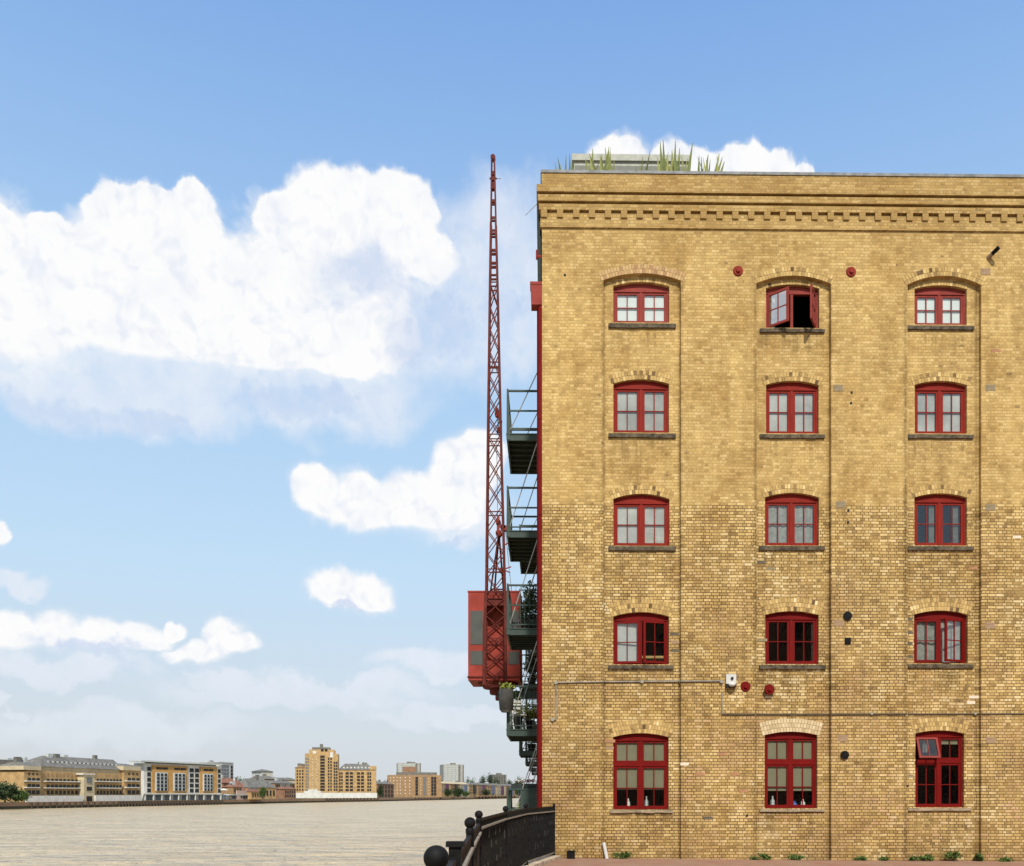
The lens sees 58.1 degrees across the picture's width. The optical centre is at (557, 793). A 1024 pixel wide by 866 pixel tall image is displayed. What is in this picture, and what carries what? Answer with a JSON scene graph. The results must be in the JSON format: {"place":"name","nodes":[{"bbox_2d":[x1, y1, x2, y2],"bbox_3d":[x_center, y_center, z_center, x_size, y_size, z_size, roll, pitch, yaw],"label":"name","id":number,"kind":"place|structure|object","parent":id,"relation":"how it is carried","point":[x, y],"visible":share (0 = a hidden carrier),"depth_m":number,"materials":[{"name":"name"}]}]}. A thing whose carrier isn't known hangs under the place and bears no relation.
{"place":"outdoors","nodes":[
{"label":"outdoors","id":0,"kind":"place"},
{"bbox_2d":[0,758,13,764],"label":"brick block","id":1,"kind":"structure","parent":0,"point":[5,760],"depth_m":290.69,"materials":[{"name":"stone"}]},
{"bbox_2d":[194,760,232,778],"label":"glass tower","id":2,"kind":"structure","parent":0,"point":[227,769],"depth_m":445.92,"materials":[{"name":"glass"}]},
{"bbox_2d":[221,775,232,793],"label":"riverside house","id":3,"kind":"structure","parent":0,"point":[225,781],"depth_m":428.68,"materials":[{"name":"pink brick"}]},
{"bbox_2d":[0,798,518,865],"bbox_3d":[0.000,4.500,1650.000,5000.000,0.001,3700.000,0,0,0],"label":"river","id":4,"kind":"structure","parent":0,"point":[392,833],"depth_m":104.81,"materials":[{"name":"liquid"}]},
{"bbox_2d":[250,769,273,776],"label":"watch tower","id":5,"kind":"structure","parent":0,"point":[260,772],"depth_m":542.40,"materials":[{"name":"white brick"}]},
{"bbox_2d":[251,774,274,780],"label":"riverside house","id":6,"kind":"structure","parent":0,"point":[265,777],"depth_m":526.52,"materials":[{"name":"grey brick"}]},
{"bbox_2d":[267,778,294,787],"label":"riverside house","id":7,"kind":"structure","parent":0,"point":[276,783],"depth_m":478.05,"materials":[{"name":"beige brick"}]},
{"bbox_2d":[273,776,294,782],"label":"riverside house","id":8,"kind":"structure","parent":0,"point":[292,780],"depth_m":611.50,"materials":[{"name":"stone"}]},
{"bbox_2d":[276,784,295,798],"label":"riverside house","id":9,"kind":"structure","parent":0,"point":[286,792],"depth_m":464.23,"materials":[{"name":"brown brick"}]},
{"bbox_2d":[142,796,497,800],"bbox_3d":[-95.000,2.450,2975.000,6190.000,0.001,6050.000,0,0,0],"label":"bank ground","id":10,"kind":"structure","parent":0,"point":[317,798],"depth_m":500.95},
{"bbox_2d":[0,781,21,802],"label":"leafy tree","id":11,"kind":"object","parent":10,"relation":"on","point":[9,790],"visible":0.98,"depth_m":261.73,"materials":[{"name":"green plant"}]},
{"bbox_2d":[7,788,31,802],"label":"leafy tree","id":12,"kind":"object","parent":10,"relation":"on","point":[22,797],"visible":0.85,"depth_m":265.50,"materials":[{"name":"green plant"}]},
{"bbox_2d":[0,753,141,801],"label":"long wharf building","id":13,"kind":"structure","parent":10,"relation":"on","point":[48,777],"depth_m":305.13,"materials":[{"name":"brick"}]},
{"bbox_2d":[127,760,221,799],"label":"modern apartment block","id":14,"kind":"structure","parent":10,"relation":"on","point":[165,780],"depth_m":373.75,"materials":[{"name":"yellow brick"}]},
{"bbox_2d":[221,794,228,799],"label":"quay hut","id":15,"kind":"object","parent":10,"relation":"on","point":[224,796],"visible":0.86,"depth_m":402.49,"materials":[{"name":"white"}]},
{"bbox_2d":[222,782,241,793],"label":"riverside house","id":16,"kind":"structure","parent":10,"relation":"on","point":[231,787],"depth_m":413.42,"materials":[{"name":"beige brick"}]},
{"bbox_2d":[221,794,247,799],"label":"dock building","id":17,"kind":"structure","parent":10,"relation":"on","point":[234,796],"depth_m":407.33,"materials":[{"name":"stone"}]},
{"bbox_2d":[233,777,245,789],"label":"riverside house","id":18,"kind":"structure","parent":10,"relation":"on","point":[236,781],"depth_m":424.77,"materials":[{"name":"brown brick"}]},
{"bbox_2d":[236,790,246,799],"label":"pink garden wall","id":19,"kind":"structure","parent":10,"relation":"on","point":[240,792],"depth_m":410.90,"materials":[{"name":"brick"}]},
{"bbox_2d":[243,787,261,798],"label":"riverside house","id":20,"kind":"structure","parent":10,"relation":"on","point":[252,792],"depth_m":418.65,"materials":[{"name":"brick"}]},
{"bbox_2d":[240,776,276,798],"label":"riverside house","id":21,"kind":"structure","parent":10,"relation":"on","point":[256,781],"depth_m":437.89,"materials":[{"name":"brick"}]},
{"bbox_2d":[0,796,518,808],"bbox_3d":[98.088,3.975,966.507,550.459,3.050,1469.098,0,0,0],"label":"river wall","id":22,"kind":"structure","parent":10,"relation":"on","point":[16,805],"depth_m":395.92,"materials":[{"name":"stone"}]},
{"bbox_2d":[257,785,266,797],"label":"leafy tree","id":23,"kind":"object","parent":10,"relation":"on","point":[262,791],"visible":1,"depth_m":414.58,"materials":[{"name":"green plant"}]},
{"bbox_2d":[294,744,376,797],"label":"stepped brick tower","id":24,"kind":"structure","parent":10,"relation":"on","point":[319,773],"depth_m":560.34,"materials":[{"name":"brick"}]},
{"bbox_2d":[376,784,383,797],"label":"leafy tree","id":25,"kind":"object","parent":10,"relation":"on","point":[380,790],"visible":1,"depth_m":574.69,"materials":[{"name":"green plant"}]},
{"bbox_2d":[387,767,440,796],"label":"brick wharf building","id":26,"kind":"structure","parent":10,"relation":"on","point":[409,782],"depth_m":686.75,"materials":[{"name":"brick"}]},
{"bbox_2d":[441,780,450,796],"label":"terrace house","id":27,"kind":"structure","parent":10,"relation":"on","point":[445,785],"depth_m":719.03,"materials":[{"name":"brick"}]},
{"bbox_2d":[443,789,452,796],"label":"leafy tree","id":28,"kind":"object","parent":10,"relation":"on","point":[447,792],"visible":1,"depth_m":693.10,"materials":[{"name":"green plant"}]},
{"bbox_2d":[440,763,463,781],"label":"tower block","id":29,"kind":"structure","parent":10,"relation":"on","point":[451,772],"depth_m":1004.28,"materials":[{"name":"concrete"}]},
{"bbox_2d":[449,781,459,796],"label":"terrace house","id":30,"kind":"structure","parent":10,"relation":"on","point":[454,784],"depth_m":745.55,"materials":[{"name":"beige brick"}]},
{"bbox_2d":[452,787,464,797],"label":"leafy tree","id":31,"kind":"object","parent":10,"relation":"on","point":[458,791],"visible":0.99,"depth_m":723.43,"materials":[{"name":"green plant"}]},
{"bbox_2d":[479,775,485,782],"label":"leafy tree","id":32,"kind":"object","parent":10,"relation":"on","point":[483,780],"visible":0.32,"depth_m":1077.17,"materials":[{"name":"green plant"}]},
{"bbox_2d":[482,789,490,794],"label":"leafy tree","id":33,"kind":"object","parent":10,"relation":"on","point":[485,791],"visible":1,"depth_m":838.43,"materials":[{"name":"green plant"}]},
{"bbox_2d":[486,772,493,782],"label":"leafy tree","id":34,"kind":"object","parent":10,"relation":"on","point":[489,779],"visible":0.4,"depth_m":1098.98,"materials":[{"name":"green plant"}]},
{"bbox_2d":[376,780,393,797],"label":"riverside house","id":35,"kind":"structure","parent":0,"point":[388,789],"depth_m":630.74,"materials":[{"name":"brown brick"}]},
{"bbox_2d":[397,762,420,771],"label":"tower block","id":36,"kind":"structure","parent":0,"point":[400,766],"depth_m":902.55,"materials":[{"name":"concrete"}]},
{"bbox_2d":[456,781,468,796],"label":"terrace house","id":37,"kind":"structure","parent":0,"point":[464,786],"depth_m":780.86,"materials":[{"name":"stone"}]},
{"bbox_2d":[464,781,477,796],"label":"terrace house","id":38,"kind":"structure","parent":0,"point":[473,788],"depth_m":810.95,"materials":[{"name":"brick"}]},
{"bbox_2d":[475,782,486,796],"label":"terrace house","id":39,"kind":"structure","parent":0,"point":[481,786],"depth_m":842.05,"materials":[{"name":"beige brick"}]},
{"bbox_2d":[483,782,495,796],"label":"terrace house","id":40,"kind":"structure","parent":0,"point":[491,787],"depth_m":883.54,"materials":[{"name":"brick"}]},
{"bbox_2d":[491,773,505,783],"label":"tower block","id":41,"kind":"structure","parent":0,"point":[502,779],"depth_m":1203.67,"materials":[{"name":"stone"}]},
{"bbox_2d":[492,782,505,794],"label":"terrace house","id":42,"kind":"structure","parent":0,"point":[500,789],"depth_m":923.36,"materials":[{"name":"stone"}]},
{"bbox_2d":[503,783,514,794],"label":"terrace house","id":43,"kind":"structure","parent":0,"point":[507,785],"depth_m":975.02,"materials":[{"name":"beige brick"}]},
{"bbox_2d":[0,0,1023,783],"label":"sky","id":44,"kind":"structure","parent":0,"point":[244,244],"materials":[{"name":"blue"}]},
{"bbox_2d":[514,777,522,795],"bbox_3d":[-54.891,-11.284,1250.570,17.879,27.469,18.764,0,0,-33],"label":"potted shrub","id":45,"kind":"object","parent":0,"point":[516,782],"visible":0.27,"depth_m":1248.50,"materials":[{"name":"green plant"}]},
{"bbox_2d":[542,858,1023,865],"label":"pavement","id":46,"kind":"structure","parent":0,"point":[647,862],"depth_m":22.04,"materials":[{"name":"red brick"}]},
{"bbox_2d":[523,855,560,865],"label":"kerb","id":47,"kind":"structure","parent":46,"relation":"on","point":[544,860],"depth_m":21.19,"materials":[{"name":"stone"}]},
{"bbox_2d":[423,803,554,865],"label":"riverside railing","id":48,"kind":"object","parent":47,"relation":"on","point":[521,837],"visible":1,"depth_m":15.19,"materials":[{"name":"black metal"}]},
{"bbox_2d":[567,850,574,858],"bbox_3d":[0.327,1.506,22.861,0.200,0.200,0.220,0,0,-1],"label":"bait box","id":49,"kind":"object","parent":46,"relation":"on","point":[570,854],"visible":1,"depth_m":22.76,"materials":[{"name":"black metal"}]},
{"bbox_2d":[602,842,608,858],"bbox_3d":[1.180,1.413,22.949,0.182,0.421,0.090,0,0,32],"label":"white pipe stub","id":50,"kind":"object","parent":46,"relation":"on","point":[605,850],"visible":0.9,"depth_m":22.92,"materials":[{"name":"plastic"}]},
{"bbox_2d":[612,851,633,858],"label":"wall weed","id":51,"kind":"object","parent":46,"relation":"on","point":[623,855],"depth_m":22.94,"materials":[{"name":"green plant"}]},
{"bbox_2d":[758,853,770,859],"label":"wall weed","id":52,"kind":"object","parent":46,"relation":"on","point":[764,856],"depth_m":22.97,"materials":[{"name":"green plant"}]},
{"bbox_2d":[506,154,1023,861],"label":"brick warehouse","id":53,"kind":"structure","parent":46,"relation":"on","point":[770,452],"depth_m":23.14,"materials":[{"name":"brick"}]},
{"bbox_2d":[467,154,536,728],"bbox_3d":[-1.962,-13.294,36.127,3.046,21.984,3.025,0,0,0],"label":"wall crane","id":54,"kind":"object","parent":53,"relation":"attached to","point":[494,660],"depth_m":35.16,"materials":[{"name":"metal"}]},
{"bbox_2d":[499,682,514,712],"bbox_3d":[-1.457,-2.777,26.314,0.492,0.884,0.452,0,0,0],"label":"hanging planter","id":55,"kind":"object","parent":53,"relation":"hanging from","point":[506,698],"visible":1,"depth_m":26.15,"materials":[{"name":"grey metal"}]},
{"bbox_2d":[513,690,523,728],"bbox_3d":[-1.257,-2.538,28.303,0.522,1.336,0.579,0,0,14],"label":"potted shrub","id":56,"kind":"object","parent":53,"relation":"on","point":[516,718],"visible":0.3,"depth_m":28.17,"materials":[{"name":"green plant"}]},
{"bbox_2d":[510,700,526,728],"bbox_3d":[-1.180,-2.318,26.939,0.410,0.916,0.428,0,0,-23],"label":"balcony chair","id":57,"kind":"object","parent":53,"relation":"on","point":[523,714],"visible":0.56,"depth_m":27.02,"materials":[{"name":"white plastic"}]},
{"bbox_2d":[511,778,536,787],"bbox_3d":[-0.914,-0.302,26.754,0.885,0.304,0.219,0,0,0],"label":"flower box","id":58,"kind":"object","parent":53,"relation":"attached to","point":[528,785],"visible":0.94,"depth_m":26.65,"materials":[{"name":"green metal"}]},
{"bbox_2d":[517,702,536,728],"bbox_3d":[-0.874,-2.299,27.273,0.618,0.858,0.618,0,0,19],"label":"potted shrub","id":59,"kind":"object","parent":53,"relation":"on","point":[528,712],"visible":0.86,"depth_m":27.20,"materials":[{"name":"green plant"}]},
{"bbox_2d":[518,591,536,627],"bbox_3d":[-0.915,-5.536,28.379,0.693,1.511,0.812,0,0,0],"label":"potted shrub","id":60,"kind":"object","parent":53,"relation":"on","point":[527,609],"visible":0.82,"depth_m":28.34,"materials":[{"name":"green plant"}]},
{"bbox_2d":[521,580,536,617],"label":"potted shrub","id":61,"kind":"object","parent":53,"relation":"on","point":[526,592],"visible":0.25,"depth_m":40.60,"materials":[{"name":"green plant"}]},
{"bbox_2d":[522,720,535,750],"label":"potted shrub","id":62,"kind":"object","parent":53,"relation":"on","point":[530,745],"visible":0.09,"depth_m":41.04,"materials":[{"name":"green plant"}]},
{"bbox_2d":[523,650,536,682],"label":"potted shrub","id":63,"kind":"object","parent":53,"relation":"on","point":[533,676],"visible":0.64,"depth_m":40.64,"materials":[{"name":"green plant"}]},
{"bbox_2d":[555,153,572,169],"bbox_3d":[0.179,-15.894,24.009,0.478,1.269,0.807,0,0,14],"label":"strap leaf plant","id":64,"kind":"object","parent":53,"relation":"on","point":[565,165],"visible":0.16,"depth_m":23.80,"materials":[{"name":"green plant"}]},
{"bbox_2d":[585,148,614,169],"bbox_3d":[1.085,-16.056,23.990,0.782,1.592,0.854,0,0,-1],"label":"strap leaf plant","id":65,"kind":"object","parent":53,"relation":"on","point":[607,165],"visible":0.26,"depth_m":23.87,"materials":[{"name":"green plant"}]},
{"bbox_2d":[608,613,673,668],"bbox_3d":[2.082,-3.860,23.240,1.659,1.448,0.295,0,0,-1],"label":"window","id":66,"kind":"structure","parent":53,"relation":"in","point":[627,628],"depth_m":23.23,"materials":[{"name":"red paint"}]},
{"bbox_2d":[609,734,672,812],"bbox_3d":[2.088,-0.567,23.241,1.597,2.087,0.294,0,0,-1],"label":"window","id":67,"kind":"structure","parent":53,"relation":"in","point":[640,761],"depth_m":23.25,"materials":[{"name":"red paint"}]},
{"bbox_2d":[608,284,675,328],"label":"window","id":68,"kind":"structure","parent":53,"relation":"in","point":[648,305],"depth_m":23.25,"materials":[{"name":"red paint"}]},
{"bbox_2d":[608,381,675,437],"bbox_3d":[2.114,-9.696,23.241,1.697,1.490,0.295,0,0,-1],"label":"window","id":69,"kind":"structure","parent":53,"relation":"in","point":[638,406],"depth_m":23.25,"materials":[{"name":"red paint"}]},
{"bbox_2d":[608,495,675,550],"bbox_3d":[2.114,-6.828,23.241,1.697,1.435,0.294,0,0,-1],"label":"window","id":70,"kind":"structure","parent":53,"relation":"in","point":[640,522],"depth_m":23.25,"materials":[{"name":"red paint"}]},
{"bbox_2d":[635,153,650,170],"bbox_3d":[2.200,-15.984,24.025,0.447,1.448,0.407,0,0,-1],"label":"strap leaf plant","id":71,"kind":"object","parent":53,"relation":"on","point":[646,165],"visible":0.24,"depth_m":23.89,"materials":[{"name":"green plant"}]},
{"bbox_2d":[657,141,692,170],"bbox_3d":[3.031,-16.142,23.961,0.700,1.764,0.699,0,0,38],"label":"strap leaf plant","id":72,"kind":"object","parent":53,"relation":"on","point":[665,166],"visible":0.37,"depth_m":23.93,"materials":[{"name":"green plant"}]},
{"bbox_2d":[698,153,724,170],"bbox_3d":[3.923,-16.007,24.000,0.602,1.493,0.586,0,0,-32],"label":"strap leaf plant","id":73,"kind":"object","parent":53,"relation":"on","point":[717,168],"visible":0.19,"depth_m":23.92,"materials":[{"name":"green plant"}]},
{"bbox_2d":[725,674,735,687],"bbox_3d":[4.320,-2.829,22.970,0.255,0.325,0.202,0,0,-1],"label":"wall camera","id":74,"kind":"object","parent":53,"relation":"attached to","point":[730,680],"depth_m":22.95,"materials":[{"name":"white plastic"}]},
{"bbox_2d":[770,796,774,804],"bbox_3d":[5.474,0.191,23.469,0.120,0.280,0.114,0,0,0],"label":"sill vase","id":75,"kind":"object","parent":53,"relation":"on","point":[772,801],"visible":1,"depth_m":23.43,"materials":[{"name":"white ceramic"}]},
{"bbox_2d":[759,494,824,550],"bbox_3d":[5.888,-6.867,23.299,1.668,1.458,0.294,0,0,-1],"label":"window","id":76,"kind":"structure","parent":53,"relation":"in","point":[790,519],"depth_m":23.31,"materials":[{"name":"red paint"}]},
{"bbox_2d":[760,283,824,332],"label":"window","id":77,"kind":"structure","parent":53,"relation":"in","point":[779,301],"depth_m":23.17,"materials":[{"name":"red paint"}]},
{"bbox_2d":[760,383,824,438],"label":"window","id":78,"kind":"structure","parent":53,"relation":"in","point":[790,407],"depth_m":23.31,"materials":[{"name":"red paint"}]},
{"bbox_2d":[759,612,825,668],"bbox_3d":[5.907,-3.891,23.299,1.680,1.492,0.293,0,0,-1],"label":"window","id":79,"kind":"structure","parent":53,"relation":"in","point":[789,617],"depth_m":23.30,"materials":[{"name":"red paint"}]},
{"bbox_2d":[760,732,824,811],"bbox_3d":[5.901,-0.607,23.298,1.643,2.120,0.295,0,0,-1],"label":"window","id":80,"kind":"structure","parent":53,"relation":"in","point":[790,757],"depth_m":23.31,"materials":[{"name":"red paint"}]},
{"bbox_2d":[908,731,971,810],"bbox_3d":[9.637,-0.641,23.311,1.625,2.139,0.384,0,0,-1],"label":"window","id":81,"kind":"structure","parent":53,"relation":"in","point":[940,737],"depth_m":23.36,"materials":[{"name":"red paint"}]},
{"bbox_2d":[908,288,973,330],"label":"window","id":82,"kind":"structure","parent":53,"relation":"in","point":[933,307],"depth_m":23.36,"materials":[{"name":"red paint"}]},
{"bbox_2d":[908,383,973,438],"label":"window","id":83,"kind":"structure","parent":53,"relation":"in","point":[939,407],"depth_m":23.37,"materials":[{"name":"red paint"}]},
{"bbox_2d":[908,495,973,550],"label":"window","id":84,"kind":"structure","parent":53,"relation":"in","point":[938,501],"depth_m":23.36,"materials":[{"name":"red paint"}]},
{"bbox_2d":[908,612,973,667],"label":"window","id":85,"kind":"structure","parent":53,"relation":"in","point":[939,637],"depth_m":23.36,"materials":[{"name":"red paint"}]},
{"bbox_2d":[787,854,805,859],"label":"wall weed","id":86,"kind":"object","parent":46,"relation":"on","point":[795,857],"depth_m":23.02,"materials":[{"name":"green plant"}]},
{"bbox_2d":[852,856,868,860],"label":"wall weed","id":87,"kind":"object","parent":46,"relation":"on","point":[861,858],"depth_m":23.04,"materials":[{"name":"green plant"}]},
{"bbox_2d":[879,856,889,860],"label":"wall weed","id":88,"kind":"object","parent":46,"relation":"on","point":[882,858],"depth_m":23.02,"materials":[{"name":"green plant"}]},
{"bbox_2d":[907,856,918,860],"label":"wall weed","id":89,"kind":"object","parent":46,"relation":"on","point":[912,858],"depth_m":23.04,"materials":[{"name":"green plant"}]},
{"bbox_2d":[917,854,934,860],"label":"wall weed","id":90,"kind":"object","parent":46,"relation":"on","point":[929,857],"depth_m":23.10,"materials":[{"name":"green plant"}]},
{"bbox_2d":[941,851,961,860],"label":"wall weed","id":91,"kind":"object","parent":46,"relation":"on","point":[949,855],"depth_m":23.08,"materials":[{"name":"green plant"}]},
{"bbox_2d":[974,853,983,861],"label":"wall weed","id":92,"kind":"object","parent":46,"relation":"on","point":[979,856],"depth_m":23.10,"materials":[{"name":"green plant"}]},
{"bbox_2d":[998,856,1013,861],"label":"wall weed","id":93,"kind":"object","parent":46,"relation":"on","point":[1006,859],"depth_m":23.12,"materials":[{"name":"green plant"}]}
]}

